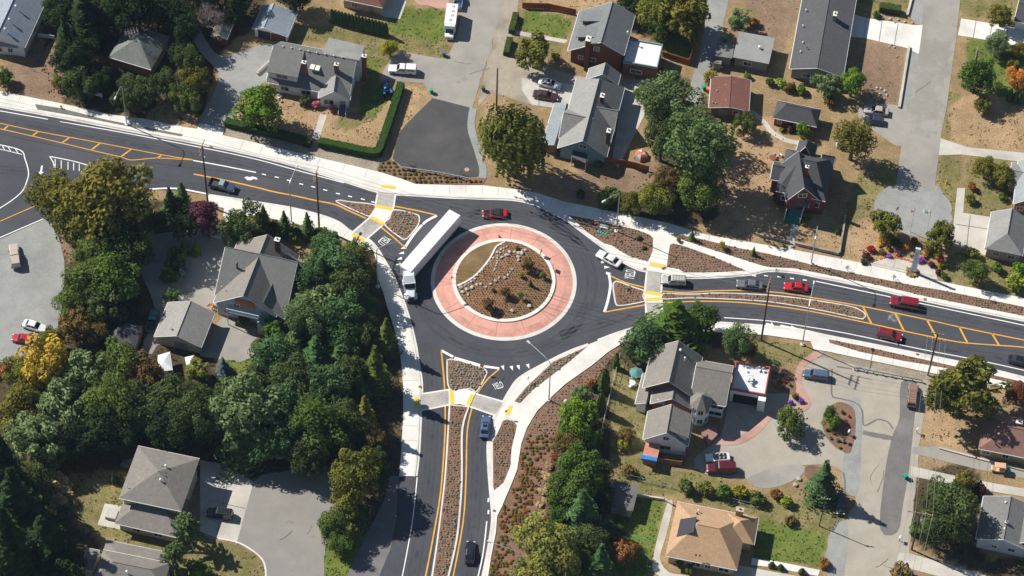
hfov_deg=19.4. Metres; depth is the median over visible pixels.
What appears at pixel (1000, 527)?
cottage
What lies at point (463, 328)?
apron kerb
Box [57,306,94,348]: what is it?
tree
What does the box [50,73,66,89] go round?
shrub
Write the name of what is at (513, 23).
hedge
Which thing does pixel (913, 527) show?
shrub
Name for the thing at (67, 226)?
tree
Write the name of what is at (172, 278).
shrub
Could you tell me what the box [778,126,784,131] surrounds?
shrub
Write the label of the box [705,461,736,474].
van
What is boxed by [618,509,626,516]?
door
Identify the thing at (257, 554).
kerb
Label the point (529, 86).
driveway
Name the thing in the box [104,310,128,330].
tree
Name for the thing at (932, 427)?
power line
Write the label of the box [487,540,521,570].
street lamp
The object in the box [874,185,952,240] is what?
gravel turnaround
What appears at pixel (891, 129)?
driveway
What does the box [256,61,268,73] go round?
timber beam
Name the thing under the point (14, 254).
pickup truck
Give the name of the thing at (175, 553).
monkey puzzle tree
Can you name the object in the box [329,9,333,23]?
cedar
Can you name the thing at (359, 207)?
ground cover
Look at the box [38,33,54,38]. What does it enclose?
white fence
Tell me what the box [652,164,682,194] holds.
tree
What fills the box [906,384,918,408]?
off roader
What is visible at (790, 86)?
shrub
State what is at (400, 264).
white road markings
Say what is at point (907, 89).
gravel verge
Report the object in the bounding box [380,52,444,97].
driveway
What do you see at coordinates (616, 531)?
tree
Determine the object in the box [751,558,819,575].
pavement
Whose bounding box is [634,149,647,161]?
parasol
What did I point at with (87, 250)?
tree
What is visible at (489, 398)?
crossing margin
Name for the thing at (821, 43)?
house
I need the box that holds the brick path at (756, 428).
[713,351,823,444]
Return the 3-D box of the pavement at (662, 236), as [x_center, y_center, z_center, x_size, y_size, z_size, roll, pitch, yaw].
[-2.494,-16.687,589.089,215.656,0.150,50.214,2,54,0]
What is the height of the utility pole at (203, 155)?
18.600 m
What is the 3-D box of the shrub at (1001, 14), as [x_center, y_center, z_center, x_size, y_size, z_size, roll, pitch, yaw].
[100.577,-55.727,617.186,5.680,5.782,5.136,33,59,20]
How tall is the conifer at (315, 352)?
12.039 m
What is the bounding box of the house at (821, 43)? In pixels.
[789,0,856,84]
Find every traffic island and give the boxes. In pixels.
[336,200,374,216]
[384,209,419,239]
[431,405,469,575]
[446,359,486,392]
[612,281,644,305]
[662,292,865,319]
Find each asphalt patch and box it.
[862,430,898,440]
[880,379,918,534]
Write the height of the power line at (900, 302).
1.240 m
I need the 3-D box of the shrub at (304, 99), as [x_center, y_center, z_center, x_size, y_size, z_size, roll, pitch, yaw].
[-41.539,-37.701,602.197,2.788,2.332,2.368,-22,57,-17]
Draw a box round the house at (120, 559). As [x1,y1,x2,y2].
[81,540,170,575]
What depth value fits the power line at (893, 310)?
554.17 m
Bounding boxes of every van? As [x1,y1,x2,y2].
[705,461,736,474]
[889,296,918,310]
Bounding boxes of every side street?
[433,0,501,107]
[896,0,959,186]
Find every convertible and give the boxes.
[482,208,507,218]
[704,452,730,462]
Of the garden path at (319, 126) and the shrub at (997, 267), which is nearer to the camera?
the shrub at (997, 267)
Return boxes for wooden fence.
[522,2,575,14]
[608,158,648,170]
[657,452,683,465]
[662,51,689,64]
[667,23,698,62]
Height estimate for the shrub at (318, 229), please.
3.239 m
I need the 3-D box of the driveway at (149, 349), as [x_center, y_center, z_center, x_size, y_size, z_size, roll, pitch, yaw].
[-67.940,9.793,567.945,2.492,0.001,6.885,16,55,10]
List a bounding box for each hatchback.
[11,333,33,343]
[863,115,883,125]
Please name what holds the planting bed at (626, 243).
on the pavement at (662, 236)
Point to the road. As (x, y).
(580, 322)
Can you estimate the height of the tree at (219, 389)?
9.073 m
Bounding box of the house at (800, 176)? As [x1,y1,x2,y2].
[770,140,835,224]
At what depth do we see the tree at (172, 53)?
604.48 m
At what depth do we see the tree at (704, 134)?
580.13 m
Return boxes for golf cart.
[991,462,1005,473]
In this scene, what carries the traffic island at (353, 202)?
on the road
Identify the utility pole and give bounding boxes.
[198,140,208,201]
[312,167,319,226]
[496,68,497,106]
[760,276,771,340]
[819,497,830,525]
[909,511,932,549]
[927,332,944,375]
[974,48,978,68]
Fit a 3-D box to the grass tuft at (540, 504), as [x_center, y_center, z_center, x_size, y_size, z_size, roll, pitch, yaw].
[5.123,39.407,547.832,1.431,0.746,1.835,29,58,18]
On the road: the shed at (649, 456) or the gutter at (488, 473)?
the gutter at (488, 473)
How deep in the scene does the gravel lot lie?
575.25 m
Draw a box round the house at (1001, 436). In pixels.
[978,411,1023,463]
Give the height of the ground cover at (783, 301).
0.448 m
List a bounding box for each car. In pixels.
[453,0,462,9]
[660,274,686,286]
[802,368,829,381]
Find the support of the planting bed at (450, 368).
on the traffic island at (468, 363)
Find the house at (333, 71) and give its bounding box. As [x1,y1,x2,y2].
[266,38,366,116]
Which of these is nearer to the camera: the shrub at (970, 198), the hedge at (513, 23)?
the shrub at (970, 198)
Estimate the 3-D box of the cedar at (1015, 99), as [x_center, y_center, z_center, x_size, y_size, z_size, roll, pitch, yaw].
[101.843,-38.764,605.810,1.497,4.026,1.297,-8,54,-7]
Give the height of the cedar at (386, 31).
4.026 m
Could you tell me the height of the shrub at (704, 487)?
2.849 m
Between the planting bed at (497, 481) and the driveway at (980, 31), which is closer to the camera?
the planting bed at (497, 481)
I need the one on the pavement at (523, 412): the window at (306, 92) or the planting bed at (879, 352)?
the planting bed at (879, 352)
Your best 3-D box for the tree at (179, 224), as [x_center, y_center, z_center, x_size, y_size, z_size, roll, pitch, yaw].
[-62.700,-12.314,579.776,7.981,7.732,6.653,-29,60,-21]
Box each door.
[174,341,187,350]
[258,30,270,39]
[271,33,285,41]
[369,6,373,13]
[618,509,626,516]
[718,109,727,115]
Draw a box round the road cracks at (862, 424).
[831,366,892,531]
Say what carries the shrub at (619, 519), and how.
on the ground at (878, 64)
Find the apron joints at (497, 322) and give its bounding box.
[437,228,568,336]
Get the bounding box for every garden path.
[312,114,326,139]
[515,30,567,42]
[652,500,684,575]
[749,108,797,144]
[788,224,797,249]
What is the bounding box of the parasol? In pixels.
[629,367,642,379]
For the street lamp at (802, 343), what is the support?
on the ground at (878, 64)
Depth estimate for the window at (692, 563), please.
539.68 m
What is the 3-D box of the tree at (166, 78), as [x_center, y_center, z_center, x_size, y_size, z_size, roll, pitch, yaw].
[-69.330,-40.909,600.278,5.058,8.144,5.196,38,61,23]
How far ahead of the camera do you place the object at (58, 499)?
545.36 m
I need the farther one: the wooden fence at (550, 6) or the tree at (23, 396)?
the wooden fence at (550, 6)
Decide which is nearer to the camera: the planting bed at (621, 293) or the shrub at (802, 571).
the shrub at (802, 571)
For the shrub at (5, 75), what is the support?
on the ground at (878, 64)
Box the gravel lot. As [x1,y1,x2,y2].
[0,219,63,379]
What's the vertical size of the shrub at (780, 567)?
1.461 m
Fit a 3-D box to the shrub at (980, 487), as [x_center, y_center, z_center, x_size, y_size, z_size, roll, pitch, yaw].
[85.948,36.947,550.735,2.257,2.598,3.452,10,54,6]
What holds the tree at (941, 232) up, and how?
on the ground at (878, 64)
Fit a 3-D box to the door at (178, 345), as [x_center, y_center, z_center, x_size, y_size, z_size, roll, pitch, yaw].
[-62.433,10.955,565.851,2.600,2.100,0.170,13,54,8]
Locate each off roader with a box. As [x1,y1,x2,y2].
[205,506,233,520]
[876,326,902,342]
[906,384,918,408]
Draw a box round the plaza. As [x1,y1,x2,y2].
[859,258,937,279]
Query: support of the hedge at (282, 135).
on the ground at (878, 64)
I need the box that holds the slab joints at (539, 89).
[209,21,1007,536]
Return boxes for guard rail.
[402,166,469,181]
[854,366,922,382]
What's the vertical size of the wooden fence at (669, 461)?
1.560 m
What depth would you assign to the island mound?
576.07 m
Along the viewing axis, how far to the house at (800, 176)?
586.64 m
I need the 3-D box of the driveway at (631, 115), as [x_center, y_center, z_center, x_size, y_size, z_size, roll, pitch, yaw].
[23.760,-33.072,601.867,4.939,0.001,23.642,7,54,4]
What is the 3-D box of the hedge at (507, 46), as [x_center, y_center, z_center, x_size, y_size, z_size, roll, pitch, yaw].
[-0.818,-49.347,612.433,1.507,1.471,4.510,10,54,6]
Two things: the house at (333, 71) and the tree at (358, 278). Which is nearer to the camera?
the tree at (358, 278)
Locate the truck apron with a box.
[435,226,572,336]
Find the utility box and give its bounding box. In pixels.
[599,224,608,228]
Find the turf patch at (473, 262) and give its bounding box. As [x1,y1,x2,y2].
[457,242,500,283]
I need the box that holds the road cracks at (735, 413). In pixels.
[219,51,930,567]
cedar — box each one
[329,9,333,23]
[333,10,336,23]
[336,10,340,24]
[340,11,343,25]
[343,12,346,26]
[346,13,350,27]
[350,14,353,27]
[353,15,356,28]
[356,15,361,29]
[359,17,363,30]
[363,17,366,31]
[366,18,370,32]
[370,19,373,33]
[373,20,376,33]
[376,21,380,34]
[380,21,383,35]
[383,22,388,36]
[1006,88,1012,102]
[1012,89,1018,103]
[1018,91,1023,104]
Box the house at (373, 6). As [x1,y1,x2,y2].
[344,0,386,14]
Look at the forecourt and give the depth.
556.78 m
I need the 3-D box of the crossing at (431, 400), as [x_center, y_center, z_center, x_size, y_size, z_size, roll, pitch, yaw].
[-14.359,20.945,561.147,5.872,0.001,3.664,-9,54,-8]
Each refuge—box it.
[368,205,393,224]
[449,388,475,406]
[644,294,662,302]
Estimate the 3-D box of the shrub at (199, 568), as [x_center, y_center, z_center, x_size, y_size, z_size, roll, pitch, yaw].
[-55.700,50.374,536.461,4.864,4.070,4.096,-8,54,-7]
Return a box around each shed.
[105,323,142,352]
[211,11,234,45]
[611,481,638,517]
[641,442,660,466]
[1014,0,1023,29]
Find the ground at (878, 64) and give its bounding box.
[0,0,1023,575]
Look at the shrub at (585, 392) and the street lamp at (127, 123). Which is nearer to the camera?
the shrub at (585, 392)
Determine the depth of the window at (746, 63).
609.82 m
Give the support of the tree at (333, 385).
on the ground at (878, 64)
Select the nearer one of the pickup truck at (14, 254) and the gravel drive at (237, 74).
the pickup truck at (14, 254)
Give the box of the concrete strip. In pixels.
[467,108,486,177]
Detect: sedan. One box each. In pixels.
[21,319,47,332]
[464,541,475,564]
[479,416,491,438]
[532,89,559,101]
[537,78,562,90]
[595,250,622,267]
[736,278,762,290]
[783,281,808,292]
[863,105,888,116]
[1007,354,1023,365]
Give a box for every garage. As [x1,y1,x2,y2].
[153,301,214,353]
[252,3,297,41]
[773,100,820,132]
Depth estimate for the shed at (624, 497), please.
546.43 m
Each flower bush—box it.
[861,258,867,265]
[862,251,871,259]
[866,245,875,252]
[878,248,885,254]
[885,244,891,250]
[889,237,901,245]
[903,243,911,249]
[911,237,918,244]
[918,257,924,263]
[922,241,933,254]
[928,261,934,267]
[933,249,939,258]
[935,268,942,274]
[938,262,944,267]
[940,271,947,279]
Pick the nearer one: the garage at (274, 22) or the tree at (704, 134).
the tree at (704, 134)
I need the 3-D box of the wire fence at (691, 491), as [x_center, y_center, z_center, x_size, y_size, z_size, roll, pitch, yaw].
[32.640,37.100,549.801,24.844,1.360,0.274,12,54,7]
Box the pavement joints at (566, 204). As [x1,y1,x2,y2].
[18,96,1006,493]
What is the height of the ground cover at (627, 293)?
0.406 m
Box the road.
[0,108,1023,575]
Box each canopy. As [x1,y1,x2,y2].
[158,352,172,371]
[185,355,193,377]
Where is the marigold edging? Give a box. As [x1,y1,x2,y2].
[867,256,921,264]
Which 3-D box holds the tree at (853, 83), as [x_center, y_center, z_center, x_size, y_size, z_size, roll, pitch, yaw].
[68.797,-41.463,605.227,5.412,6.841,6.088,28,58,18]
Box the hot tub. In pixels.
[105,508,118,520]
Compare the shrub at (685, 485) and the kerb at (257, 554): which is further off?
the shrub at (685, 485)
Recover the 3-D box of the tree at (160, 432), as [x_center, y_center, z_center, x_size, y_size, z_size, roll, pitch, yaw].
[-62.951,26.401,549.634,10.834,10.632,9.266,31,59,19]
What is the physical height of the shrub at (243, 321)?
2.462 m
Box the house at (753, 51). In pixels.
[714,31,774,71]
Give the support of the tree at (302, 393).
on the ground at (878, 64)
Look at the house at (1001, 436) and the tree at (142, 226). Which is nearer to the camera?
the house at (1001, 436)
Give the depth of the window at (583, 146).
591.71 m
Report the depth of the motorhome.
613.28 m
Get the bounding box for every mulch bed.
[771,367,795,393]
[805,465,819,478]
[822,402,855,452]
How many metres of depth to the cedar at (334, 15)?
613.87 m
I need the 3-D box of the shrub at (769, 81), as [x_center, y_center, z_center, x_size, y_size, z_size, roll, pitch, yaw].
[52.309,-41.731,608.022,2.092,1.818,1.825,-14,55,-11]
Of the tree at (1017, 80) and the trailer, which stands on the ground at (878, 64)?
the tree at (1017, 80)
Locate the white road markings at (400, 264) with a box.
[0,110,1023,575]
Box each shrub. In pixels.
[0,65,13,87]
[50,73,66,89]
[109,81,146,112]
[147,211,168,232]
[159,267,178,283]
[162,288,180,304]
[164,81,202,112]
[164,246,188,275]
[177,266,188,278]
[185,356,209,381]
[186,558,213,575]
[221,10,232,24]
[236,316,249,326]
[248,229,266,236]
[269,219,280,235]
[287,223,302,242]
[299,94,310,106]
[312,100,320,108]
[312,227,327,238]
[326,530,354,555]
[328,105,334,111]
[481,297,493,310]
[500,287,510,296]
[520,256,534,270]
[549,499,570,527]
[550,430,586,453]
[551,53,559,60]
[551,453,557,459]
[570,384,593,405]
[575,188,584,198]
[581,429,603,451]
[586,379,597,387]
[594,160,604,167]
[596,186,623,209]
[615,515,624,523]
[616,426,636,444]
[617,438,628,450]
[620,190,642,214]
[621,464,637,476]
[625,345,646,365]
[632,85,644,103]
[675,560,683,566]
[677,477,692,493]
[685,564,692,573]
[688,230,695,241]
[695,480,713,494]
[703,70,717,86]
[714,484,732,498]
[719,242,724,248]
[728,8,750,31]
[730,110,756,134]
[732,484,749,498]
[740,340,757,359]
[743,73,751,78]
[749,17,759,25]
[749,247,756,257]
[749,489,767,505]
[765,78,774,85]
[768,562,775,568]
[769,488,783,500]
[772,190,783,204]
[776,78,786,87]
[777,564,784,571]
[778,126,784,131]
[780,494,793,507]
[783,82,796,92]
[784,515,795,526]
[785,124,793,134]
[792,393,798,399]
[796,121,813,138]
[797,83,805,94]
[798,568,805,575]
[804,212,811,220]
[819,557,829,569]
[821,412,841,430]
[823,95,837,106]
[823,405,836,417]
[834,228,841,234]
[872,10,879,17]
[889,560,911,575]
[909,520,923,535]
[955,469,977,490]
[959,259,991,282]
[963,246,980,258]
[965,193,975,203]
[968,181,975,190]
[974,95,991,115]
[974,480,986,497]
[986,3,1012,26]
[990,262,1002,272]
[998,192,1007,200]
[1005,273,1023,291]
[1006,59,1020,69]
[1009,41,1023,56]
[1012,261,1023,273]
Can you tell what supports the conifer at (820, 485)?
on the ground at (878, 64)
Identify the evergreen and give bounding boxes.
[180,239,190,254]
[191,241,201,257]
[216,197,266,245]
[594,392,605,413]
[598,369,610,392]
[612,353,620,369]
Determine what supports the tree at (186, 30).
on the ground at (878, 64)
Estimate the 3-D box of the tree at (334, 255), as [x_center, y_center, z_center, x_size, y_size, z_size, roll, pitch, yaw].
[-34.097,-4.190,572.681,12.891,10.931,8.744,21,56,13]
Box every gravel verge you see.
[748,465,804,487]
[826,520,847,575]
[841,397,861,495]
[901,50,918,108]
[909,0,923,24]
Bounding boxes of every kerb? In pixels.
[0,105,1023,319]
[208,195,420,475]
[218,538,266,575]
[431,223,576,340]
[452,239,555,321]
[457,241,504,285]
[484,378,521,575]
[523,323,1023,378]
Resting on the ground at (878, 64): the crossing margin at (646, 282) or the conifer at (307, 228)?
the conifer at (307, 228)
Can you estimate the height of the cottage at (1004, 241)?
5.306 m
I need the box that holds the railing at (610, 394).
[602,354,619,427]
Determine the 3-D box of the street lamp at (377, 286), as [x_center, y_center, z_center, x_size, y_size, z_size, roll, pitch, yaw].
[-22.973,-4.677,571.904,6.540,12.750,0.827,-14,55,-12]
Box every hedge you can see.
[224,117,312,148]
[317,81,404,158]
[503,36,512,55]
[508,11,518,33]
[879,2,901,15]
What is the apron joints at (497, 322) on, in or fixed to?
on the truck apron
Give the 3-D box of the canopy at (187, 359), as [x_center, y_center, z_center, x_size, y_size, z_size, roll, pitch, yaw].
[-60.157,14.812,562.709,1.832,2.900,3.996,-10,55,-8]
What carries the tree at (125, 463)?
on the ground at (878, 64)
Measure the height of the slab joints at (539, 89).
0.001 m
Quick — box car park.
[234,466,336,575]
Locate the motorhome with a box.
[444,3,457,39]
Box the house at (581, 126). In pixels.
[543,62,624,169]
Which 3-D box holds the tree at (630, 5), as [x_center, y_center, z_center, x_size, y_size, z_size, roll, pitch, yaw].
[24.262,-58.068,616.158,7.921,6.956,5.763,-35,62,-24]
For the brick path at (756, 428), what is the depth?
561.25 m
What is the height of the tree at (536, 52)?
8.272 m
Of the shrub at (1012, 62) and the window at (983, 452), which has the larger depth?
the shrub at (1012, 62)
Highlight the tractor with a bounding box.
[380,80,392,96]
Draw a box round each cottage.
[708,76,750,117]
[975,496,1023,556]
[984,208,1023,261]
[1008,159,1023,212]
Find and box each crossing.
[354,219,380,237]
[376,192,394,207]
[421,390,448,408]
[470,395,502,414]
[645,272,661,292]
[647,303,661,320]
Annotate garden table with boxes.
[769,155,775,159]
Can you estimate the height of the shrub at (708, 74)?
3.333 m
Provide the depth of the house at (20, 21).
607.88 m
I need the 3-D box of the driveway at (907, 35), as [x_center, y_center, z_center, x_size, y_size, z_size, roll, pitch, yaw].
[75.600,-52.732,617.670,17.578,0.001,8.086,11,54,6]
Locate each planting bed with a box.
[35,104,182,135]
[337,201,374,214]
[377,159,485,183]
[385,210,418,237]
[433,405,466,575]
[448,360,485,390]
[489,345,622,575]
[493,419,516,489]
[515,347,585,402]
[569,215,652,260]
[614,282,643,304]
[661,292,864,317]
[667,243,745,271]
[673,234,1023,315]
[829,339,1023,383]
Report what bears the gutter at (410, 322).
on the road
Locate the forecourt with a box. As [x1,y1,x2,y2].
[694,358,929,575]
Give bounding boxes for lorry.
[401,270,418,301]
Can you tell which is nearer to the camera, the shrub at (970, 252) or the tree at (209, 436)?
the tree at (209, 436)
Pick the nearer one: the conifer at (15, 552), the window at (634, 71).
the conifer at (15, 552)
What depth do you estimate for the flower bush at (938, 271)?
580.52 m
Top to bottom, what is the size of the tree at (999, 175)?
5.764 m
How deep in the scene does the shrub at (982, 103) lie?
603.43 m
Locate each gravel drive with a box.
[137,228,224,344]
[193,25,272,126]
[478,0,661,107]
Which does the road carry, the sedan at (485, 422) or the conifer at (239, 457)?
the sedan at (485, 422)
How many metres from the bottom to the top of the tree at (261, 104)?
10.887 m
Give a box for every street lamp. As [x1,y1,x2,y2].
[113,86,128,125]
[289,165,297,223]
[375,238,406,288]
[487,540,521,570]
[526,340,550,401]
[602,193,619,232]
[800,281,814,346]
[809,226,817,264]
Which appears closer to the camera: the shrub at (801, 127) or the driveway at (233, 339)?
the driveway at (233, 339)
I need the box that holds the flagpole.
[922,209,931,231]
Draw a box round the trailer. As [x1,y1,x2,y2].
[400,209,460,275]
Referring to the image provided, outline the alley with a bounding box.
[687,0,728,103]
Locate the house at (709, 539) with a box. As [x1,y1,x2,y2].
[665,501,758,574]
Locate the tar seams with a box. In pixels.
[2,134,1021,571]
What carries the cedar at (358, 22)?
on the ground at (878, 64)
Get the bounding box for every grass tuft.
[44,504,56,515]
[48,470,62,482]
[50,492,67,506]
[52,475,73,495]
[536,500,543,507]
[538,488,547,495]
[541,471,550,480]
[544,461,552,469]
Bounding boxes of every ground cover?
[346,202,372,214]
[386,211,416,238]
[434,406,465,575]
[448,361,484,390]
[456,241,550,318]
[493,420,513,486]
[508,352,613,575]
[517,351,576,401]
[573,217,651,259]
[616,283,642,302]
[664,293,862,317]
[669,244,741,271]
[677,235,1022,314]
[833,340,1018,381]
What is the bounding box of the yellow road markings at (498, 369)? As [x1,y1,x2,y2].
[0,123,1023,575]
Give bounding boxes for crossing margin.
[352,217,383,238]
[375,191,395,208]
[421,389,448,410]
[470,393,502,415]
[644,272,663,292]
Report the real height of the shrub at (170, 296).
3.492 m
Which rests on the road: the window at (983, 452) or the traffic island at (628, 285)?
the traffic island at (628, 285)
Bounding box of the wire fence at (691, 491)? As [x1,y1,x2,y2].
[624,474,755,506]
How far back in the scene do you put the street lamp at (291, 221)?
580.05 m
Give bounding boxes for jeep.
[835,493,846,515]
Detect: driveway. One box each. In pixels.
[142,344,156,353]
[200,316,255,361]
[200,460,252,541]
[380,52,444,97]
[522,78,573,107]
[612,81,646,166]
[851,14,922,53]
[858,104,906,145]
[897,553,986,575]
[910,466,954,482]
[912,446,1023,477]
[939,138,1023,160]
[952,188,989,254]
[958,18,1023,44]
[976,480,1023,496]
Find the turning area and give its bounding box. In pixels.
[393,98,478,176]
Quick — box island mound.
[456,242,551,318]
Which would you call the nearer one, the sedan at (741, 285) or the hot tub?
the hot tub
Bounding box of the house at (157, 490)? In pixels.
[115,445,199,541]
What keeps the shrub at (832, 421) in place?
on the mulch bed at (847, 445)
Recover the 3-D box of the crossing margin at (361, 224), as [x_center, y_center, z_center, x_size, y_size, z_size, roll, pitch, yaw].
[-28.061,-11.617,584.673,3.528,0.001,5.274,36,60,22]
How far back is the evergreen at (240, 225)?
576.02 m
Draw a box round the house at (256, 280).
[213,234,303,336]
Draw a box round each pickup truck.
[8,243,20,268]
[145,309,159,332]
[208,177,236,192]
[388,63,416,75]
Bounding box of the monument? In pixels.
[908,247,920,275]
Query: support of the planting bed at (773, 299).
on the traffic island at (763, 301)
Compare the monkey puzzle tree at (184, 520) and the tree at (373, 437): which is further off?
the tree at (373, 437)
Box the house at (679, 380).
[635,340,769,455]
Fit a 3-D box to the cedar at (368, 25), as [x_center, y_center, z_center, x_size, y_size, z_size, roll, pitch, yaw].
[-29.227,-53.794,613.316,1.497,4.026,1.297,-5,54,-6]
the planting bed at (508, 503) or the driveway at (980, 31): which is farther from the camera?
the driveway at (980, 31)
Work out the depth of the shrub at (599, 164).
594.19 m
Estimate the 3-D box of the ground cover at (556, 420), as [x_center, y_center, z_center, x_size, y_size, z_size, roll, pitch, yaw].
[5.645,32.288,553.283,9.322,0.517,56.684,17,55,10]
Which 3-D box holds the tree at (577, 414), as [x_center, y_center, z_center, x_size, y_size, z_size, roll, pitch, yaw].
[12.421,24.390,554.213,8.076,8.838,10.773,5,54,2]
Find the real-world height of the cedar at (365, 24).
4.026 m
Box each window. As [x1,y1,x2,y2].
[276,74,287,79]
[280,85,288,91]
[301,89,310,95]
[324,99,333,104]
[351,2,357,7]
[579,144,586,148]
[593,46,599,51]
[630,69,641,74]
[660,445,670,450]
[691,562,700,566]
[696,419,702,423]
[697,411,703,415]
[709,410,721,416]
[710,405,723,409]
[718,567,729,572]
[743,60,751,66]
[798,193,807,197]
[801,73,810,77]
[981,450,990,454]
[993,251,999,256]
[1007,254,1014,259]
[1007,547,1015,552]
[1016,206,1023,210]
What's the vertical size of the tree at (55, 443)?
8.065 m
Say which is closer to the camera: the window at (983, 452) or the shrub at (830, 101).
the window at (983, 452)
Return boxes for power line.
[1,98,202,139]
[1,102,198,142]
[2,108,199,148]
[2,112,194,151]
[203,143,314,169]
[314,179,766,288]
[318,166,767,275]
[318,170,769,279]
[318,176,765,284]
[770,285,1018,331]
[771,289,1019,335]
[772,276,1020,322]
[773,280,1022,326]
[909,337,927,502]
[916,338,932,502]
[926,339,940,506]
[933,340,945,505]
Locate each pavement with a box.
[0,91,1023,319]
[208,196,420,475]
[484,324,1023,575]
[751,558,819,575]
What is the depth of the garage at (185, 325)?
565.73 m
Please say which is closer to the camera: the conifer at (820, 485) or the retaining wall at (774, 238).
the conifer at (820, 485)
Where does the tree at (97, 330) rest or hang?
on the ground at (878, 64)
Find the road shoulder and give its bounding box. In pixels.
[347,476,398,575]
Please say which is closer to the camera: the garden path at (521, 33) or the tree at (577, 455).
the tree at (577, 455)
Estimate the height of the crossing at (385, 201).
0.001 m
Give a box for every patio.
[98,503,120,528]
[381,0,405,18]
[415,0,448,8]
[730,565,792,575]
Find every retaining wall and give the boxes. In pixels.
[637,494,672,504]
[758,233,789,243]
[795,242,838,255]
[839,215,846,253]
[898,45,909,107]
[906,0,911,15]
[939,447,1023,470]
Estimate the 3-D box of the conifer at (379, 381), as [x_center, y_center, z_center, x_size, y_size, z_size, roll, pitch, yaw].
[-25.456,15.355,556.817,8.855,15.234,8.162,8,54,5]
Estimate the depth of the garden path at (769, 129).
601.54 m
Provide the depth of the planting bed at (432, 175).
592.64 m
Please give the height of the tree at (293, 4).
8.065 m
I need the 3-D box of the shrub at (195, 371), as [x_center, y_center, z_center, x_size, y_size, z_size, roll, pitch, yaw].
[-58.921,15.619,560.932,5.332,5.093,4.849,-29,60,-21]
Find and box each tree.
[0,355,30,385]
[0,379,40,432]
[2,410,61,463]
[15,332,69,392]
[22,165,77,226]
[23,460,53,503]
[34,431,72,471]
[36,376,86,429]
[39,324,70,350]
[41,0,73,28]
[48,37,95,72]
[50,191,107,244]
[50,551,87,575]
[51,285,90,320]
[54,415,90,461]
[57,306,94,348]
[58,0,115,49]
[60,155,158,247]
[60,256,111,309]
[60,348,108,398]
[61,63,89,99]
[71,234,118,270]
[73,35,100,58]
[75,75,100,100]
[77,375,116,418]
[81,405,127,454]
[82,282,128,328]
[82,320,108,347]
[85,251,140,307]
[87,64,115,92]
[91,0,121,38]
[95,335,140,382]
[96,0,149,33]
[96,371,141,425]
[97,223,155,265]
[101,188,155,240]
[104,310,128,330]
[107,418,144,453]
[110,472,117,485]
[116,72,145,100]
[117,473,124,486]
[118,290,143,314]
[118,377,155,427]
[120,458,132,468]
[121,392,169,433]
[122,349,165,389]
[129,230,155,266]
[132,74,160,107]
[140,0,171,27]
[144,404,198,452]
[148,372,199,411]
[151,0,198,29]
[153,65,179,96]
[159,541,193,575]
[167,42,192,66]
[167,204,199,239]
[167,389,217,440]
[170,12,200,44]
[170,510,209,553]
[174,44,202,69]
[177,61,211,93]
[178,200,219,237]
[186,0,224,16]
[189,406,223,445]
[193,1,226,40]
[193,382,216,405]
[207,376,232,409]
[208,370,284,451]
[224,0,252,23]
[230,84,284,132]
[239,363,272,394]
[244,413,302,464]
[247,332,292,377]
[250,336,272,361]
[258,377,300,428]
[260,315,284,336]
[268,352,319,392]
[276,0,310,11]
[279,393,350,455]
[282,297,331,340]
[285,434,329,479]
[289,283,343,322]
[291,381,325,419]
[294,258,330,291]
[302,236,362,283]
[302,361,353,404]
[310,229,341,258]
[315,289,366,345]
[316,507,350,546]
[320,322,360,358]
[326,258,371,309]
[328,425,362,460]
[328,446,382,505]
[329,488,364,520]
[330,397,372,434]
[337,354,368,393]
[342,236,373,272]
[349,310,381,352]
[349,504,371,525]
[358,423,388,449]
[370,445,389,470]
[380,39,398,55]
[477,103,549,182]
[507,553,562,575]
[510,510,581,575]
[514,29,548,70]
[545,468,596,510]
[555,439,604,494]
[558,394,598,445]
[566,540,591,575]
[571,521,611,554]
[590,486,614,513]
[593,458,614,486]
[600,520,626,544]
[609,536,639,565]
[616,0,644,14]
[618,316,666,363]
[635,0,673,30]
[637,182,676,214]
[638,69,706,133]
[643,115,680,161]
[644,299,713,360]
[646,11,668,40]
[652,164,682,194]
[657,0,710,42]
[664,104,737,180]
[677,165,723,210]
[687,300,721,337]
[722,320,757,358]
[777,404,805,441]
[809,73,840,97]
[831,116,878,160]
[839,67,866,96]
[868,209,903,241]
[917,474,979,543]
[917,517,955,548]
[922,354,1013,421]
[925,219,954,252]
[957,57,996,97]
[971,155,997,178]
[984,30,1010,57]
[991,162,1016,188]
[1001,380,1023,405]
[1004,66,1023,93]
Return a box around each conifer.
[0,435,50,505]
[0,466,63,539]
[0,501,42,575]
[24,514,84,575]
[52,15,75,73]
[160,186,177,219]
[172,181,191,213]
[211,421,272,481]
[214,357,233,379]
[259,204,271,233]
[277,210,292,241]
[284,321,322,365]
[299,335,330,375]
[300,212,316,244]
[303,255,332,305]
[326,344,362,371]
[343,374,379,407]
[356,395,379,440]
[359,289,383,319]
[363,344,399,403]
[369,317,402,361]
[561,488,605,540]
[584,543,618,575]
[799,460,839,513]
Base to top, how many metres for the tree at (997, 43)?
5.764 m
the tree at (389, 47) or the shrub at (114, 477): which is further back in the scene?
the tree at (389, 47)
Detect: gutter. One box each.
[0,106,1023,321]
[209,194,422,475]
[481,343,587,575]
[597,321,1023,377]
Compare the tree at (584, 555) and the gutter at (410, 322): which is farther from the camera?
the gutter at (410, 322)
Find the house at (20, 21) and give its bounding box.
[0,0,45,56]
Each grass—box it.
[13,0,898,190]
[148,0,1023,462]
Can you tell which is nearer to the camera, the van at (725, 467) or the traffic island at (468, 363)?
the van at (725, 467)
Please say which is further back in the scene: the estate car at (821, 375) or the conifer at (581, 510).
the estate car at (821, 375)
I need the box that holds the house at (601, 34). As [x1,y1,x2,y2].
[567,2,662,79]
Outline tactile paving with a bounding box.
[352,185,665,415]

